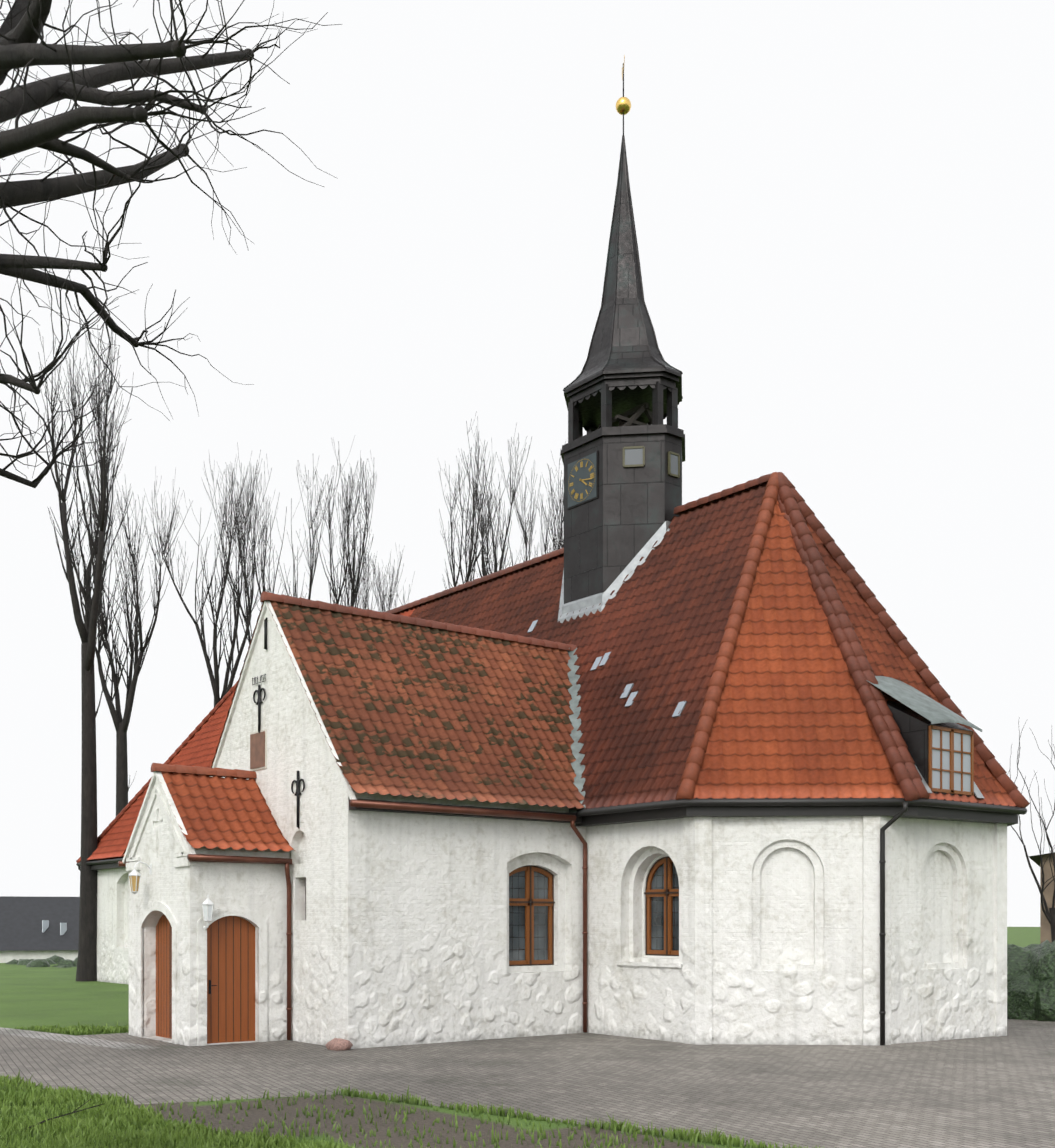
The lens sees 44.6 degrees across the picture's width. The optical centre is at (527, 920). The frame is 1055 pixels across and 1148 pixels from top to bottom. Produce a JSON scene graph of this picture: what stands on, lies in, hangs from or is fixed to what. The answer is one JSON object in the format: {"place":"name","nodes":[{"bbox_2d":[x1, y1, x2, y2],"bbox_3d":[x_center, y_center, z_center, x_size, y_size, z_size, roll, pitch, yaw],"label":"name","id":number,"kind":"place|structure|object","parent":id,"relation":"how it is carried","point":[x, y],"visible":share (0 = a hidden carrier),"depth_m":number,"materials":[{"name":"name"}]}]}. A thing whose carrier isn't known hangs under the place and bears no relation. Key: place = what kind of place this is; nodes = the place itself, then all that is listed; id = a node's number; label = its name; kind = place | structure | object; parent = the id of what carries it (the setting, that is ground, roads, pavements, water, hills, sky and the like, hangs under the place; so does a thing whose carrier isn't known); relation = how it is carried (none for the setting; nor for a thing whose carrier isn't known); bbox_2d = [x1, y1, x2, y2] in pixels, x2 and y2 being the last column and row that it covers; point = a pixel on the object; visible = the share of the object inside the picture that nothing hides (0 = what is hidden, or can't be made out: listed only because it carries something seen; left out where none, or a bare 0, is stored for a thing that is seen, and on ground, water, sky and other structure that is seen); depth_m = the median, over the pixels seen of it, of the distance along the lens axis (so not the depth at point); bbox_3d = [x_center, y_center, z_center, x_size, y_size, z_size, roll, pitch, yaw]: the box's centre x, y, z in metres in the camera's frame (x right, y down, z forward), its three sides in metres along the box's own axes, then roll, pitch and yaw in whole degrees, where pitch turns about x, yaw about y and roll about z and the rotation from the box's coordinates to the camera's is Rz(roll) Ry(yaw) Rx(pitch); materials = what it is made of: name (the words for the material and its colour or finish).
{"place":"outdoors","nodes":[
{"label":"outdoors","id":0,"kind":"place"},
{"bbox_2d":[0,927,1039,1147],"bbox_3d":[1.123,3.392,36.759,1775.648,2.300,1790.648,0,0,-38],"label":"ground","id":1,"kind":"structure","parent":0,"point":[45,996],"depth_m":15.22,"materials":[{"name":"green plant"}]},
{"bbox_2d":[6,955,64,964],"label":"hedge","id":2,"kind":"object","parent":1,"relation":"on","point":[55,959],"visible":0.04,"depth_m":66.43,"materials":[{"name":"green plant"}]},
{"bbox_2d":[0,896,79,962],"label":"house","id":3,"kind":"structure","parent":1,"relation":"on","point":[23,935],"depth_m":94.32,"materials":[{"name":"grey"}]},
{"bbox_2d":[42,920,66,934],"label":"skylights","id":4,"kind":"object","parent":3,"relation":"attached to","point":[63,926],"visible":0.79,"depth_m":94.22,"materials":[{"name":"grey glass"}]},
{"bbox_2d":[26,957,77,967],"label":"hedge","id":5,"kind":"object","parent":1,"relation":"on","point":[67,963],"visible":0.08,"depth_m":62.41,"materials":[{"name":"green plant"}]},
{"bbox_2d":[25,1099,104,1129],"bbox_3d":[-5.071,2.107,13.807,0.088,0.320,1.235,0,0,39],"label":"fallen twig","id":6,"kind":"object","parent":1,"relation":"on","point":[74,1111],"visible":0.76,"depth_m":13.93,"materials":[{"name":"brown wood"}]},
{"bbox_2d":[38,325,133,981],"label":"tree","id":7,"kind":"object","parent":1,"relation":"on","point":[86,971],"visible":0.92,"depth_m":47.49,"materials":[{"name":"brown plant"}]},
{"bbox_2d":[66,476,192,815],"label":"lime tree","id":8,"kind":"object","parent":1,"relation":"on","point":[121,725],"visible":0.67,"depth_m":60.27,"materials":[{"name":"brown plant"}]},
{"bbox_2d":[0,0,341,487],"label":"tree","id":9,"kind":"object","parent":1,"relation":"on","point":[21,27],"visible":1,"depth_m":8.97,"materials":[{"name":"brown plant"}]},
{"bbox_2d":[144,442,271,706],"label":"lime tree","id":10,"kind":"object","parent":1,"relation":"on","point":[227,686],"visible":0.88,"depth_m":56.26,"materials":[{"name":"brown plant"}]},
{"bbox_2d":[203,450,336,643],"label":"lime tree","id":11,"kind":"object","parent":1,"relation":"on","point":[311,561],"visible":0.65,"depth_m":57.08,"materials":[{"name":"brown plant"}]},
{"bbox_2d":[311,436,376,607],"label":"lime tree","id":12,"kind":"object","parent":1,"relation":"on","point":[354,588],"visible":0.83,"depth_m":55.01,"materials":[{"name":"brown plant"}]},
{"bbox_2d":[350,542,414,611],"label":"lime tree","id":13,"kind":"object","parent":1,"relation":"on","point":[381,606],"visible":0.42,"depth_m":66.02,"materials":[{"name":"brown plant"}]},
{"bbox_2d":[126,788,682,1045],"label":"plaster trim","id":14,"kind":"structure","parent":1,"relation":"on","point":[259,921],"depth_m":23.71,"materials":[{"name":"white paint"}]},
{"bbox_2d":[437,411,531,588],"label":"lime tree","id":15,"kind":"object","parent":1,"relation":"on","point":[470,550],"visible":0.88,"depth_m":53.18,"materials":[{"name":"brown plant"}]},
{"bbox_2d":[465,467,540,576],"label":"lime tree","id":16,"kind":"object","parent":1,"relation":"on","point":[485,523],"visible":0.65,"depth_m":57.28,"materials":[{"name":"brown plant"}]},
{"bbox_2d":[97,816,993,1044],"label":"nave walls","id":17,"kind":"structure","parent":1,"relation":"on","point":[787,930],"depth_m":23.66,"materials":[{"name":"white paint"}]},
{"bbox_2d":[98,695,229,859],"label":"roof edge tiles","id":18,"kind":"object","parent":17,"relation":"on","point":[128,808],"depth_m":48.83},
{"bbox_2d":[76,681,237,862],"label":"hip","id":19,"kind":"object","parent":18,"relation":"on","point":[177,750],"visible":0.48,"depth_m":47.28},
{"bbox_2d":[78,608,414,860],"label":"roof","id":20,"kind":"structure","parent":17,"relation":"on","point":[199,748],"depth_m":46.37,"materials":[{"name":"tile"}]},
{"bbox_2d":[91,798,1017,869],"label":"eaves cornice","id":21,"kind":"structure","parent":17,"relation":"on","point":[941,813],"depth_m":23.27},
{"bbox_2d":[76,798,1026,865],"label":"rain gutter","id":22,"kind":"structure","parent":21,"relation":"on","point":[803,802],"depth_m":23.03,"materials":[{"name":"black paint"}]},
{"bbox_2d":[693,501,903,798],"bbox_3d":[4.982,-5.738,25.165,4.083,7.113,4.275,0,0,2],"label":"roof section","id":23,"kind":"object","parent":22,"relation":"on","point":[792,720],"visible":0.88,"depth_m":24.10,"materials":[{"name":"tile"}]},
{"bbox_2d":[675,472,778,799],"bbox_3d":[4.021,-5.820,25.166,0.309,7.343,5.044,0,0,30],"label":"hip","id":24,"kind":"object","parent":23,"relation":"attached to","point":[699,744],"visible":1,"depth_m":24.80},
{"bbox_2d":[777,472,929,800],"bbox_3d":[6.182,-5.819,25.096,0.309,7.340,4.830,0,0,-22],"label":"hip","id":25,"kind":"object","parent":23,"relation":"attached to","point":[797,519],"visible":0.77,"depth_m":25.10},
{"bbox_2d":[805,519,1016,806],"bbox_3d":[6.954,-5.701,25.666,3.086,7.040,4.456,0,0,-38],"label":"roof section","id":26,"kind":"object","parent":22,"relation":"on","point":[885,654],"visible":0.48,"depth_m":25.52,"materials":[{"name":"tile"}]},
{"bbox_2d":[866,676,981,731],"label":"dormer roof","id":27,"kind":"structure","parent":26,"relation":"attached to","point":[923,705],"depth_m":23.95,"materials":[{"name":"grey metal"}]},
{"bbox_2d":[887,701,972,796],"bbox_3d":[7.440,-3.246,24.155,1.440,1.857,1.150,0,0,-38],"label":"dormer body","id":28,"kind":"object","parent":26,"relation":"on","point":[913,725],"visible":0.43,"depth_m":23.51,"materials":[{"name":"black metal"}]},
{"bbox_2d":[929,725,973,794],"bbox_3d":[7.802,-2.943,23.690,1.355,1.190,0.050,0,0,-38],"label":"dormer window frame","id":29,"kind":"object","parent":28,"relation":"attached to","point":[952,751],"visible":0.88,"depth_m":23.65,"materials":[{"name":"brown wood"}]},
{"bbox_2d":[932,729,970,792],"bbox_3d":[7.796,-2.938,23.698,1.300,1.180,0.010,0,0,-38],"label":"dormer window glass","id":30,"kind":"object","parent":29,"relation":"in","point":[946,760],"visible":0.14,"depth_m":23.66,"materials":[{"name":"grey glass"}]},
{"bbox_2d":[915,765,983,798],"bbox_3d":[7.471,-3.236,24.116,1.860,1.888,1.267,0,0,-38],"label":"dormer flashing","id":31,"kind":"object","parent":26,"relation":"attached to","point":[978,793],"visible":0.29,"depth_m":24.09,"materials":[{"name":"grey metal"}]},
{"bbox_2d":[410,484,766,808],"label":"main roof","id":32,"kind":"structure","parent":17,"relation":"on","point":[655,626],"depth_m":27.27,"materials":[{"name":"tile"}]},
{"bbox_2d":[567,647,587,812],"bbox_3d":[-0.018,-4.197,28.753,2.873,4.169,6.986,0,0,-38],"label":"flashing","id":33,"kind":"object","parent":32,"relation":"attached to","point":[576,747],"visible":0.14,"depth_m":27.33,"materials":[{"name":"grey metal"}]},
{"bbox_2d":[527,620,686,717],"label":"roof lights","id":34,"kind":"object","parent":32,"relation":"attached to","point":[679,707],"visible":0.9,"depth_m":26.68,"materials":[{"name":"grey glass"}]},
{"bbox_2d":[558,521,670,622],"bbox_3d":[2.321,-7.731,31.152,2.816,2.946,3.773,0,0,-38],"label":"roof flashing","id":35,"kind":"object","parent":32,"relation":"on","point":[582,604],"visible":0.17,"depth_m":29.74,"materials":[{"name":"grey metal"}]},
{"bbox_2d":[560,368,684,603],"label":"bell tower","id":36,"kind":"structure","parent":32,"relation":"on","point":[611,530],"depth_m":29.83,"materials":[{"name":"grey metal"}]},
{"bbox_2d":[568,452,596,507],"bbox_3d":[1.296,-10.388,30.353,0.040,1.040,1.040,0,0,-38],"label":"clock face","id":37,"kind":"object","parent":36,"relation":"attached to","point":[578,486],"visible":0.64,"depth_m":30.32},
{"bbox_2d":[568,459,594,501],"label":"clock numerals","id":38,"kind":"object","parent":37,"relation":"attached to","point":[573,490],"visible":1,"depth_m":30.31,"materials":[{"name":"gold metal"}]},
{"bbox_2d":[567,450,597,509],"bbox_3d":[1.299,-10.388,30.356,0.030,1.100,1.100,0,0,-38],"label":"clock frame","id":39,"kind":"object","parent":37,"relation":"attached to","point":[567,483],"visible":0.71,"depth_m":30.34,"materials":[{"name":"grey metal"}]},
{"bbox_2d":[579,402,651,437],"bbox_3d":[2.321,-11.825,31.152,1.800,0.886,1.700,0,0,-38],"label":"bell frame","id":40,"kind":"object","parent":36,"relation":"on","point":[630,417],"visible":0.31,"depth_m":30.48,"materials":[{"name":"grey wood"}]},
{"bbox_2d":[564,149,680,390],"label":"spire","id":41,"kind":"structure","parent":36,"relation":"on","point":[630,349],"depth_m":30.65,"materials":[{"name":"grey metal"}]},
{"bbox_2d":[563,135,682,398],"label":"spire ridge seams","id":42,"kind":"object","parent":41,"relation":"attached to","point":[623,145],"visible":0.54,"depth_m":30.92,"materials":[{"name":"grey metal"}]},
{"bbox_2d":[574,385,671,430],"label":"scalloped trim","id":43,"kind":"structure","parent":36,"relation":"attached to","point":[622,388],"depth_m":29.94,"materials":[{"name":"grey metal"}]},
{"bbox_2d":[623,446,644,467],"bbox_3d":[2.452,-10.708,29.696,0.510,0.470,0.050,0,0,7],"label":"tower window frame","id":44,"kind":"object","parent":36,"relation":"attached to","point":[634,465],"visible":1,"depth_m":29.67,"materials":[{"name":"beige wood"}]},
{"bbox_2d":[625,448,642,464],"bbox_3d":[2.452,-10.708,29.696,0.460,0.420,0.020,0,0,7],"label":"tower window glass","id":45,"kind":"object","parent":44,"relation":"in","point":[633,456],"visible":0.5,"depth_m":29.69,"materials":[{"name":"grey glass"}]},
{"bbox_2d":[668,451,679,477],"bbox_3d":[3.387,-10.558,29.783,0.350,0.550,0.050,0,0,-38],"label":"tower window frame","id":46,"kind":"object","parent":36,"relation":"attached to","point":[669,464],"visible":0.96,"depth_m":29.72,"materials":[{"name":"beige wood"}]},
{"bbox_2d":[671,454,677,474],"bbox_3d":[3.387,-10.558,29.783,0.300,0.500,0.020,0,0,-38],"label":"tower window glass","id":47,"kind":"object","parent":46,"relation":"in","point":[674,464],"visible":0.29,"depth_m":29.78,"materials":[{"name":"grey glass"}]},
{"bbox_2d":[644,856,678,955],"bbox_3d":[2.711,-0.283,24.662,0.100,1.850,1.190,0,0,-38],"label":"window frame","id":48,"kind":"object","parent":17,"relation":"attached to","point":[650,879],"visible":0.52,"depth_m":24.69,"materials":[{"name":"brown wood"}]},
{"bbox_2d":[651,862,678,950],"bbox_3d":[2.731,-0.283,24.677,0.001,1.910,1.250,0,0,-38],"label":"window glass","id":49,"kind":"object","parent":48,"relation":"in","point":[657,923],"depth_m":24.86,"materials":[{"name":"grey glass"}]},
{"bbox_2d":[626,797,960,804],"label":"roof tiles","id":50,"kind":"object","parent":17,"relation":"on","point":[795,797],"depth_m":31.38,"materials":[{"name":"tile"}]},
{"bbox_2d":[386,547,563,614],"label":"roof ridge","id":51,"kind":"structure","parent":50,"relation":"on","point":[533,562],"depth_m":35.70,"materials":[{"name":"tile"}]},
{"bbox_2d":[674,473,771,515],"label":"roof ridge","id":52,"kind":"structure","parent":50,"relation":"on","point":[724,494],"depth_m":28.51,"materials":[{"name":"tile"}]},
{"bbox_2d":[683,816,1006,1045],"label":"corner pilasters","id":53,"kind":"object","parent":17,"relation":"attached to","point":[697,930],"visible":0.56,"depth_m":23.28,"materials":[{"name":"white paint"}]},
{"bbox_2d":[879,802,907,1044],"bbox_3d":[6.501,0.070,22.855,0.112,4.305,0.581,0,0,-38],"label":"downspout","id":54,"kind":"object","parent":17,"relation":"attached to","point":[882,935],"visible":0.98,"depth_m":23.00,"materials":[{"name":"black paint"}]},
{"bbox_3d":[8.418,-5.841,26.943,4.528,7.319,4.521,0,0,-38],"label":"apse roof","id":55,"kind":"object","parent":17,"relation":"on","visible":0},
{"bbox_2d":[783,474,1029,807],"bbox_3d":[7.486,-5.820,26.079,5.067,7.343,0.309,0,0,30],"label":"hip","id":56,"kind":"object","parent":55,"relation":"attached to","point":[984,752],"visible":0.92,"depth_m":25.91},
{"bbox_2d":[528,442,565,554],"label":"lime tree","id":57,"kind":"object","parent":1,"relation":"on","point":[559,534],"visible":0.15,"depth_m":54.93,"materials":[{"name":"brown plant"}]},
{"bbox_2d":[1007,940,1049,982],"bbox_3d":[11.913,1.540,30.612,2.567,2.212,2.628,0,0,-38],"label":"rhododendron shrub","id":58,"kind":"object","parent":1,"relation":"on","point":[1019,958],"visible":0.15,"depth_m":30.09,"materials":[{"name":"green plant"}]},
{"bbox_2d":[1007,941,1054,1021],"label":"rhododendron shrub","id":59,"kind":"object","parent":1,"relation":"on","point":[1031,992],"visible":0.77,"depth_m":29.07,"materials":[{"name":"green plant"}]},
{"bbox_2d":[1007,722,1054,941],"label":"tree","id":60,"kind":"object","parent":1,"relation":"on","point":[1049,914],"visible":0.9,"depth_m":37.58,"materials":[{"name":"brown plant"}]},
{"bbox_2d":[1024,944,1038,948],"bbox_3d":[12.639,1.574,33.680,2.368,1.948,2.423,0,0,-38],"label":"rhododendron shrub","id":61,"kind":"object","parent":1,"relation":"on","point":[1031,946],"depth_m":33.54,"materials":[{"name":"green plant"}]},
{"bbox_2d":[1028,852,1054,943],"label":"barn","id":62,"kind":"structure","parent":1,"relation":"on","point":[1045,927],"depth_m":46.17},
{"bbox_2d":[1030,729,1054,768],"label":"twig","id":63,"kind":"object","parent":1,"relation":"on","point":[1042,753],"visible":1,"depth_m":44.38,"materials":[{"name":"wood"}]},
{"bbox_2d":[0,1019,1054,1147],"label":"paving","id":64,"kind":"structure","parent":0,"point":[990,1092],"depth_m":18.16,"materials":[{"name":"grey stone"}]},
{"bbox_2d":[0,1028,161,1049],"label":"cobble strip","id":65,"kind":"object","parent":64,"relation":"on","point":[73,1039],"visible":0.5,"depth_m":24.24,"materials":[{"name":"grey stone"}]},
{"bbox_2d":[129,779,289,1045],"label":"porch walls","id":66,"kind":"structure","parent":64,"relation":"on","point":[181,893],"depth_m":23.89,"materials":[{"name":"white paint"}]},
{"bbox_2d":[118,861,124,866],"bbox_3d":[-7.275,-1.118,25.986,1.991,0.130,0.110,0,0,-38],"label":"porch gutter","id":67,"kind":"object","parent":66,"relation":"attached to","point":[121,864],"visible":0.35,"depth_m":25.38,"materials":[{"name":"orange metal"}]},
{"bbox_2d":[129,861,151,893],"bbox_3d":[-7.295,-0.809,24.247,0.436,0.622,0.248,0,0,-38],"label":"lantern","id":68,"kind":"object","parent":66,"relation":"attached to","point":[134,872],"depth_m":24.14,"materials":[{"name":"white metal"}]},
{"bbox_2d":[156,914,171,1038],"bbox_3d":[-6.725,1.012,24.279,0.001,2.420,1.500,0,0,-38],"label":"door","id":69,"kind":"structure","parent":66,"relation":"in","point":[162,976],"depth_m":24.57,"materials":[{"name":"brown"}]},
{"bbox_2d":[158,917,170,1037],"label":"front door grooves","id":70,"kind":"object","parent":66,"relation":"attached to","point":[166,978],"visible":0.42,"depth_m":24.44,"materials":[{"name":"brown wood"}]},
{"bbox_2d":[121,773,246,855],"bbox_3d":[-6.723,-2.045,25.431,2.042,1.531,1.754,0,0,-38],"label":"porch roof","id":71,"kind":"object","parent":66,"relation":"on","point":[183,774],"depth_m":25.14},
{"bbox_2d":[202,895,213,929],"bbox_3d":[-5.709,-0.154,22.996,0.224,0.627,0.310,0,0,-13],"label":"wall lamp","id":72,"kind":"object","parent":66,"relation":"attached to","point":[207,901],"depth_m":22.91,"materials":[{"name":"white metal"}]},
{"bbox_2d":[125,859,291,866],"bbox_3d":[-6.168,-1.108,24.712,1.970,0.100,3.230,0,0,-38],"label":"rain gutter","id":73,"kind":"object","parent":66,"relation":"attached to","point":[219,861],"depth_m":23.32,"materials":[{"name":"brown metal"}]},
{"bbox_2d":[160,772,294,851],"bbox_3d":[-5.614,-2.045,23.993,2.042,1.531,1.754,0,0,-38],"label":"porch roof","id":74,"kind":"object","parent":66,"relation":"on","point":[223,813],"visible":0.96,"depth_m":24.06,"materials":[{"name":"orange tile"}]},
{"bbox_2d":[151,763,256,778],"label":"porch ridge tiles","id":75,"kind":"object","parent":74,"relation":"on","point":[200,771],"visible":0.94,"depth_m":24.58,"materials":[{"name":"tile"}]},
{"bbox_2d":[218,917,240,1041],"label":"porch side door grooves","id":76,"kind":"object","parent":66,"relation":"attached to","point":[233,979],"visible":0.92,"depth_m":23.59,"materials":[{"name":"brown wood"}]},
{"bbox_2d":[207,916,254,1043],"bbox_3d":[-5.450,1.062,23.554,1.020,2.320,0.001,0,0,-38],"label":"door","id":77,"kind":"structure","parent":66,"relation":"in","point":[226,980],"depth_m":23.56,"materials":[{"name":"brown wood"}]},
{"bbox_2d":[209,980,216,993],"bbox_3d":[-5.702,1.197,23.325,0.138,0.250,0.044,0,0,-38],"label":"door handle","id":78,"kind":"object","parent":77,"relation":"attached to","point":[210,985],"visible":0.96,"depth_m":23.30,"materials":[{"name":"black metal"}]},
{"bbox_2d":[187,854,290,863],"bbox_3d":[-5.204,-1.118,23.327,1.991,0.130,0.110,0,0,-38],"label":"porch gutter","id":79,"kind":"object","parent":66,"relation":"attached to","point":[222,858],"visible":0.96,"depth_m":23.26,"materials":[{"name":"orange metal"}]},
{"bbox_2d":[285,863,291,1039],"bbox_3d":[-4.453,0.572,23.970,0.112,3.300,0.228,0,0,2],"label":"downspout","id":80,"kind":"object","parent":64,"relation":"on","point":[288,933],"visible":0.94,"depth_m":23.99,"materials":[{"name":"orange metal"}]},
{"bbox_2d":[326,1038,352,1050],"bbox_3d":[-3.273,2.172,22.403,0.378,0.269,0.525,0,0,-38],"label":"guard stone","id":81,"kind":"object","parent":64,"relation":"on","point":[338,1044],"visible":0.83,"depth_m":22.24,"materials":[{"name":"stone"}]},
{"bbox_2d":[216,610,602,1048],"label":"wing walls","id":82,"kind":"structure","parent":64,"relation":"on","point":[400,935],"depth_m":23.76,"materials":[{"name":"white paint"}]},
{"bbox_2d":[250,729,266,770],"bbox_3d":[-5.262,-3.333,25.164,0.024,0.750,0.680,0,0,-38],"label":"wall plaque","id":83,"kind":"object","parent":82,"relation":"attached to","point":[265,766],"visible":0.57,"depth_m":24.90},
{"bbox_2d":[252,617,304,828],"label":"wall anchors","id":84,"kind":"object","parent":82,"relation":"attached to","point":[259,703],"visible":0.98,"depth_m":24.85,"materials":[{"name":"black metal"}]},
{"bbox_2d":[305,878,305,919],"bbox_3d":[-3.998,-0.408,23.975,0.090,0.800,0.420,0,0,-38],"label":"rim window","id":85,"kind":"structure","parent":82,"relation":"attached to","point":[305,898],"depth_m":24.11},
{"bbox_2d":[211,600,562,767],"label":"roof wing","id":86,"kind":"structure","parent":82,"relation":"on","point":[247,654],"depth_m":25.91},
{"bbox_2d":[122,600,356,862],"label":"verge fillets","id":87,"kind":"object","parent":86,"relation":"attached to","point":[157,775],"visible":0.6,"depth_m":24.15,"materials":[{"name":"white paint"}]},
{"bbox_2d":[265,600,585,808],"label":"roof wing","id":88,"kind":"structure","parent":82,"relation":"on","point":[406,709],"depth_m":25.24,"materials":[{"name":"red tile"}]},
{"bbox_2d":[260,591,576,650],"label":"roof ridge","id":89,"kind":"structure","parent":88,"relation":"on","point":[300,601],"depth_m":26.74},
{"bbox_2d":[349,799,581,823],"bbox_3d":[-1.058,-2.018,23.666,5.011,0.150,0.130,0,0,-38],"label":"wing gutter","id":90,"kind":"structure","parent":82,"relation":"attached to","point":[445,809],"depth_m":23.45,"materials":[{"name":"brown metal"}]},
{"bbox_2d":[509,865,554,965],"bbox_3d":[0.026,-0.108,25.359,1.160,1.920,0.100,0,0,-38],"label":"window frame","id":91,"kind":"object","parent":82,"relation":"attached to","point":[527,912],"visible":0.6,"depth_m":25.35,"materials":[{"name":"brown wood"}]},
{"bbox_2d":[509,871,547,960],"bbox_3d":[0.010,-0.108,25.379,1.220,1.980,0.001,0,0,-38],"label":"window glass","id":92,"kind":"object","parent":91,"relation":"in","point":[517,922],"depth_m":25.31,"materials":[{"name":"grey glass"}]},
{"bbox_2d":[570,821,587,1031],"bbox_3d":[1.012,0.117,25.432,0.104,4.210,0.662,0,0,29],"label":"downspout","id":93,"kind":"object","parent":64,"relation":"on","point":[584,868],"depth_m":25.64,"materials":[{"name":"brown metal"}]},
{"bbox_2d":[0,0,1054,926],"label":"sky","id":94,"kind":"structure","parent":0,"point":[844,210],"materials":[{"name":"white"}]},
{"bbox_2d":[623,63,623,134],"bbox_3d":[2.321,-19.808,31.152,0.036,1.900,0.031,0,0,-38],"label":"finial rod","id":95,"kind":"object","parent":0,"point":[623,96],"visible":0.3,"depth_m":31.13,"materials":[{"name":"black metal"}]},
{"bbox_2d":[616,55,630,114],"bbox_3d":[2.314,-20.208,31.162,0.380,1.340,0.478,0,0,-38],"label":"gold finial","id":96,"kind":"object","parent":95,"relation":"attached to","point":[623,104],"visible":1,"depth_m":31.04,"materials":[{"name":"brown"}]}
]}

